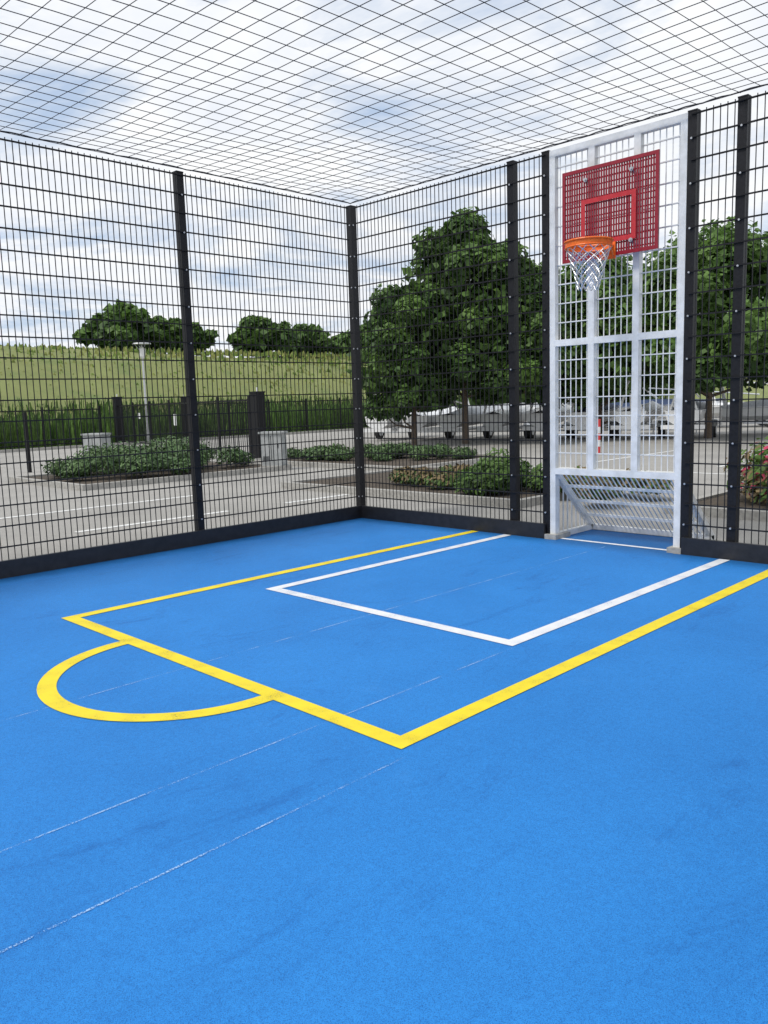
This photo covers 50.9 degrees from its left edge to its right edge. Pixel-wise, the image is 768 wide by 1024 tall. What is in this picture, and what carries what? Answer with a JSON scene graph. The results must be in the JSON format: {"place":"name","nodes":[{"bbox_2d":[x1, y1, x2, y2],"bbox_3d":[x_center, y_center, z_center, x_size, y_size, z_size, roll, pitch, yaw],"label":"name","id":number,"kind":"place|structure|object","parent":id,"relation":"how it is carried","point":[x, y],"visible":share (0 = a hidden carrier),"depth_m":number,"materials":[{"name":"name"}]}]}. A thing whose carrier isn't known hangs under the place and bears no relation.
{"place":"outdoors","nodes":[
{"label":"outdoors","id":0,"kind":"place"},
{"bbox_2d":[41,435,254,480],"bbox_3d":[-5.410,-1.357,18.992,4.962,0.888,3.496,-4,8,-19],"label":"shrub bed","id":1,"kind":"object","parent":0,"point":[116,462],"depth_m":18.02,"materials":[{"name":"green plant"}]},
{"bbox_2d":[1,427,366,449],"bbox_3d":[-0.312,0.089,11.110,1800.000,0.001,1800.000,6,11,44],"label":"ground","id":2,"kind":"structure","parent":0,"point":[71,445],"depth_m":37.79,"materials":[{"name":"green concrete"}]},
{"bbox_2d":[132,342,150,439],"bbox_3d":[-11.119,-5.515,37.552,0.840,4.600,0.840,6,11,44],"label":"lamp post","id":3,"kind":"object","parent":2,"relation":"on","point":[141,349],"visible":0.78,"depth_m":37.41,"materials":[{"name":"grey metal"}]},
{"bbox_2d":[0,393,667,449],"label":"reeds","id":4,"kind":"object","parent":2,"relation":"on","point":[107,423],"visible":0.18,"depth_m":43.75,"materials":[{"name":"green plant"}]},
{"bbox_2d":[0,387,673,472],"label":"yard fence","id":5,"kind":"object","parent":2,"relation":"on","point":[184,429],"visible":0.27,"depth_m":33.25,"materials":[{"name":"black metal"}]},
{"bbox_2d":[0,346,767,417],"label":"dyke","id":6,"kind":"structure","parent":2,"relation":"on","point":[296,389],"depth_m":53.13,"materials":[{"name":"green plant"}]},
{"bbox_2d":[72,299,172,350],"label":"tree","id":7,"kind":"object","parent":6,"relation":"on","point":[117,326],"visible":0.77,"depth_m":61.23,"materials":[{"name":"green plant"}]},
{"bbox_2d":[159,317,219,352],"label":"tree","id":8,"kind":"object","parent":6,"relation":"on","point":[196,334],"visible":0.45,"depth_m":64.96,"materials":[{"name":"green plant"}]},
{"bbox_2d":[226,314,302,357],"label":"tree","id":9,"kind":"object","parent":6,"relation":"on","point":[285,324],"visible":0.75,"depth_m":70.18,"materials":[{"name":"green plant"}]},
{"bbox_2d":[290,323,340,354],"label":"tree","id":10,"kind":"object","parent":6,"relation":"on","point":[311,333],"visible":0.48,"depth_m":74.27,"materials":[{"name":"green plant"}]},
{"bbox_2d":[328,329,350,354],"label":"tree","id":11,"kind":"object","parent":6,"relation":"on","point":[341,341],"visible":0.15,"depth_m":78.80,"materials":[{"name":"green plant"}]},
{"bbox_2d":[0,342,745,412],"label":"dyke grass tufts","id":12,"kind":"object","parent":6,"relation":"on","point":[218,353],"visible":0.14,"depth_m":60.56,"materials":[{"name":"green plant"}]},
{"bbox_2d":[0,416,767,560],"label":"asphalt yard","id":13,"kind":"structure","parent":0,"point":[480,450],"depth_m":14.04,"materials":[{"name":"grey asphalt"}]},
{"bbox_2d":[0,137,360,578],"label":"fence","id":14,"kind":"object","parent":13,"relation":"on","point":[199,535],"visible":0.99,"depth_m":8.97,"materials":[{"name":"black metal"}]},
{"bbox_2d":[345,205,365,505],"bbox_3d":[-0.376,-1.999,10.938,0.135,4.117,0.135,6,11,44],"label":"corner post","id":15,"kind":"object","parent":14,"relation":"attached to","point":[351,227],"visible":0.94,"depth_m":10.89,"materials":[{"name":"black metal"}]},
{"bbox_2d":[0,0,767,203],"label":"ceiling net","id":16,"kind":"object","parent":14,"relation":"attached to","point":[508,157],"visible":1,"depth_m":6.65,"materials":[{"name":"grey metal"}]},
{"bbox_2d":[81,431,288,469],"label":"utility boxes","id":17,"kind":"object","parent":13,"relation":"on","point":[278,436],"visible":0.41,"depth_m":19.67,"materials":[{"name":"metal"}]},
{"bbox_2d":[0,450,748,531],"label":"parking lines","id":18,"kind":"object","parent":13,"relation":"on","point":[285,502],"visible":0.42,"depth_m":13.20,"materials":[{"name":"white paint"}]},
{"bbox_2d":[0,518,767,1023],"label":"court surface","id":19,"kind":"object","parent":13,"relation":"on","point":[586,842],"visible":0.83,"depth_m":3.28,"materials":[{"name":"blue rubber"}]},
{"bbox_2d":[0,547,601,952],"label":"floor seams","id":20,"kind":"object","parent":19,"relation":"on","point":[209,768],"visible":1,"depth_m":3.20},
{"bbox_2d":[37,531,767,748],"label":"court lines","id":21,"kind":"object","parent":19,"relation":"on","point":[49,695],"visible":0.99,"depth_m":5.04,"materials":[{"name":"yellow paint"}]},
{"bbox_2d":[549,113,714,547],"bbox_3d":[2.639,-1.743,8.553,1.500,4.140,0.865,6,11,44],"label":"goal frame","id":22,"kind":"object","parent":19,"relation":"on","point":[591,340],"depth_m":8.35,"materials":[{"name":"white metal"}]},
{"bbox_2d":[562,149,659,263],"bbox_3d":[2.257,-3.003,8.033,1.050,0.900,0.154,6,11,44],"label":"backboard","id":23,"kind":"object","parent":22,"relation":"attached to","point":[632,238],"visible":0.88,"depth_m":7.94,"materials":[{"name":"red metal"}]},
{"bbox_2d":[564,236,615,290],"bbox_3d":[2.025,-2.405,7.860,0.472,0.482,0.597,6,11,44],"label":"hoop","id":24,"kind":"object","parent":23,"relation":"attached to","point":[604,247],"visible":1,"depth_m":7.77,"materials":[{"name":"orange metal"}]},
{"bbox_2d":[0,426,767,521],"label":"kerbs and beds","id":25,"kind":"structure","parent":13,"relation":"on","point":[463,498],"depth_m":16.42,"materials":[{"name":"concrete"}]},
{"bbox_2d":[287,442,477,460],"bbox_3d":[-0.275,-1.638,21.477,5.720,0.485,2.167,2,9,24],"label":"juniper strip","id":26,"kind":"object","parent":25,"relation":"on","point":[444,449],"visible":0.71,"depth_m":20.98,"materials":[{"name":"green plant"}]},
{"bbox_2d":[388,463,471,489],"bbox_3d":[1.120,-0.680,14.506,1.817,0.384,1.976,6,11,44],"label":"dry shrub","id":27,"kind":"object","parent":25,"relation":"on","point":[418,479],"visible":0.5,"depth_m":14.10,"materials":[{"name":"green plant"}]},
{"bbox_2d":[453,447,542,495],"bbox_3d":[1.879,-0.670,12.985,1.779,0.715,1.345,-4,8,-17],"label":"shrub","id":28,"kind":"object","parent":25,"relation":"on","point":[499,487],"visible":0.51,"depth_m":12.59,"materials":[{"name":"green plant"}]},
{"bbox_2d":[541,465,672,500],"bbox_3d":[3.400,-0.460,12.042,1.797,0.460,1.742,-4,8,-17],"label":"dry shrub","id":29,"kind":"object","parent":25,"relation":"on","point":[618,485],"visible":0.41,"depth_m":11.78,"materials":[{"name":"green plant"}]},
{"bbox_2d":[723,436,767,503],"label":"flower shrub","id":30,"kind":"object","parent":25,"relation":"on","point":[764,474],"visible":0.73,"depth_m":10.62,"materials":[{"name":"green plant"}]},
{"bbox_2d":[363,394,425,437],"bbox_3d":[0.788,-4.371,34.430,1.784,2.455,5.488,3,9,29],"label":"dinghy","id":31,"kind":"object","parent":13,"relation":"on","point":[381,429],"visible":0.3,"depth_m":32.65,"materials":[{"name":"white plastic"}]},
{"bbox_2d":[345,282,474,445],"bbox_3d":[1.133,-5.200,28.589,4.814,5.656,5.122,-3,8,-12],"label":"tree","id":32,"kind":"object","parent":13,"relation":"on","point":[443,400],"visible":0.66,"depth_m":27.18,"materials":[{"name":"green plant"}]},
{"bbox_2d":[399,401,461,438],"bbox_3d":[2.239,-4.309,33.645,1.884,2.455,5.834,2,9,26],"label":"dinghy","id":33,"kind":"object","parent":13,"relation":"on","point":[428,425],"visible":0.27,"depth_m":31.77,"materials":[{"name":"white plastic"}]},
{"bbox_2d":[432,390,500,438],"bbox_3d":[3.713,-4.243,32.830,1.892,2.455,5.861,3,9,31],"label":"dinghy","id":34,"kind":"object","parent":13,"relation":"on","point":[472,415],"visible":0.44,"depth_m":31.15,"materials":[{"name":"grey plastic"}]},
{"bbox_2d":[401,206,537,443],"bbox_3d":[3.019,-6.486,28.396,5.200,8.140,4.969,6,11,44],"label":"tree","id":35,"kind":"object","parent":13,"relation":"on","point":[461,262],"visible":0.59,"depth_m":27.08,"materials":[{"name":"green plant"}]},
{"bbox_2d":[477,404,536,437],"bbox_3d":[5.149,-4.176,32.019,1.801,2.455,5.546,3,9,29],"label":"car","id":36,"kind":"object","parent":13,"relation":"on","point":[486,418],"visible":0.46,"depth_m":30.25,"materials":[{"name":"silver metal"}]},
{"bbox_2d":[468,400,571,426],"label":"grey boat","id":37,"kind":"object","parent":13,"relation":"on","point":[505,406],"visible":0.02,"depth_m":40.91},
{"bbox_2d":[455,258,601,408],"bbox_3d":[4.477,-5.738,29.002,6.382,6.407,5.726,6,11,44],"label":"tree","id":38,"kind":"object","parent":13,"relation":"on","point":[534,337],"visible":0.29,"depth_m":26.85,"materials":[{"name":"green plant"}]},
{"bbox_2d":[522,398,573,437],"bbox_3d":[6.584,-4.109,31.204,1.694,2.455,5.178,2,9,26],"label":"dinghy","id":39,"kind":"object","parent":13,"relation":"on","point":[538,420],"visible":0.41,"depth_m":30.03,"materials":[{"name":"white plastic"}]},
{"bbox_2d":[353,91,767,563],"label":"fence end","id":40,"kind":"object","parent":13,"relation":"on","point":[731,547],"visible":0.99,"depth_m":8.87,"materials":[{"name":"black metal"}]},
{"bbox_2d":[508,124,742,529],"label":"fence bolts","id":41,"kind":"object","parent":40,"relation":"attached to","point":[740,172],"visible":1,"depth_m":7.70,"materials":[{"name":"metal"}]},
{"bbox_2d":[563,397,619,437],"bbox_3d":[8.053,-4.042,30.386,1.670,2.454,5.095,3,9,31],"label":"dinghy","id":42,"kind":"object","parent":13,"relation":"on","point":[573,419],"visible":0.52,"depth_m":29.31,"materials":[{"name":"white plastic"}]},
{"bbox_2d":[539,274,659,439],"bbox_3d":[7.454,-5.516,29.028,6.066,5.780,5.684,6,11,44],"label":"tree","id":43,"kind":"object","parent":13,"relation":"on","point":[606,351],"visible":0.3,"depth_m":27.49,"materials":[{"name":"green plant"}]},
{"bbox_2d":[598,419,600,452],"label":"bollards","id":44,"kind":"object","parent":13,"relation":"on","point":[599,426],"visible":0.32,"depth_m":22.15,"materials":[{"name":"red paint"}]},
{"bbox_2d":[559,255,674,423],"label":"tree","id":45,"kind":"object","parent":13,"relation":"on","point":[618,273],"visible":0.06,"depth_m":40.23,"materials":[{"name":"green plant"}]},
{"bbox_2d":[611,373,663,437],"bbox_3d":[9.503,-3.979,29.599,1.751,2.455,5.374,3,9,29],"label":"dinghy","id":46,"kind":"object","parent":13,"relation":"on","point":[646,418],"visible":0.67,"depth_m":28.01,"materials":[{"name":"grey plastic"}]},
{"bbox_2d":[574,216,767,437],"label":"tree","id":47,"kind":"object","parent":13,"relation":"on","point":[762,303],"visible":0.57,"depth_m":25.18,"materials":[{"name":"green plant"}]},
{"bbox_2d":[611,388,759,423],"bbox_3d":[12.963,-5.170,37.532,8.226,2.456,2.576,1,8,17],"label":"blue boat cover","id":48,"kind":"object","parent":13,"relation":"on","point":[665,403],"visible":0.06,"depth_m":37.19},
{"bbox_2d":[659,393,717,437],"bbox_3d":[10.955,-3.917,28.815,1.862,2.455,5.758,2,9,26],"label":"dinghy","id":49,"kind":"object","parent":13,"relation":"on","point":[696,426],"visible":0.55,"depth_m":27.09,"materials":[{"name":"white plastic"}]},
{"bbox_2d":[712,382,767,426],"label":"white boat","id":50,"kind":"object","parent":13,"relation":"on","point":[716,409],"visible":0.12,"depth_m":35.06,"materials":[{"name":"white plastic"}]},
{"bbox_2d":[718,378,767,424],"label":"white boat","id":51,"kind":"object","parent":13,"relation":"on","point":[751,410],"visible":0.55,"depth_m":28.90,"materials":[{"name":"white plastic"}]},
{"bbox_2d":[0,0,767,357],"label":"sky","id":52,"kind":"structure","parent":0,"point":[402,14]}
]}

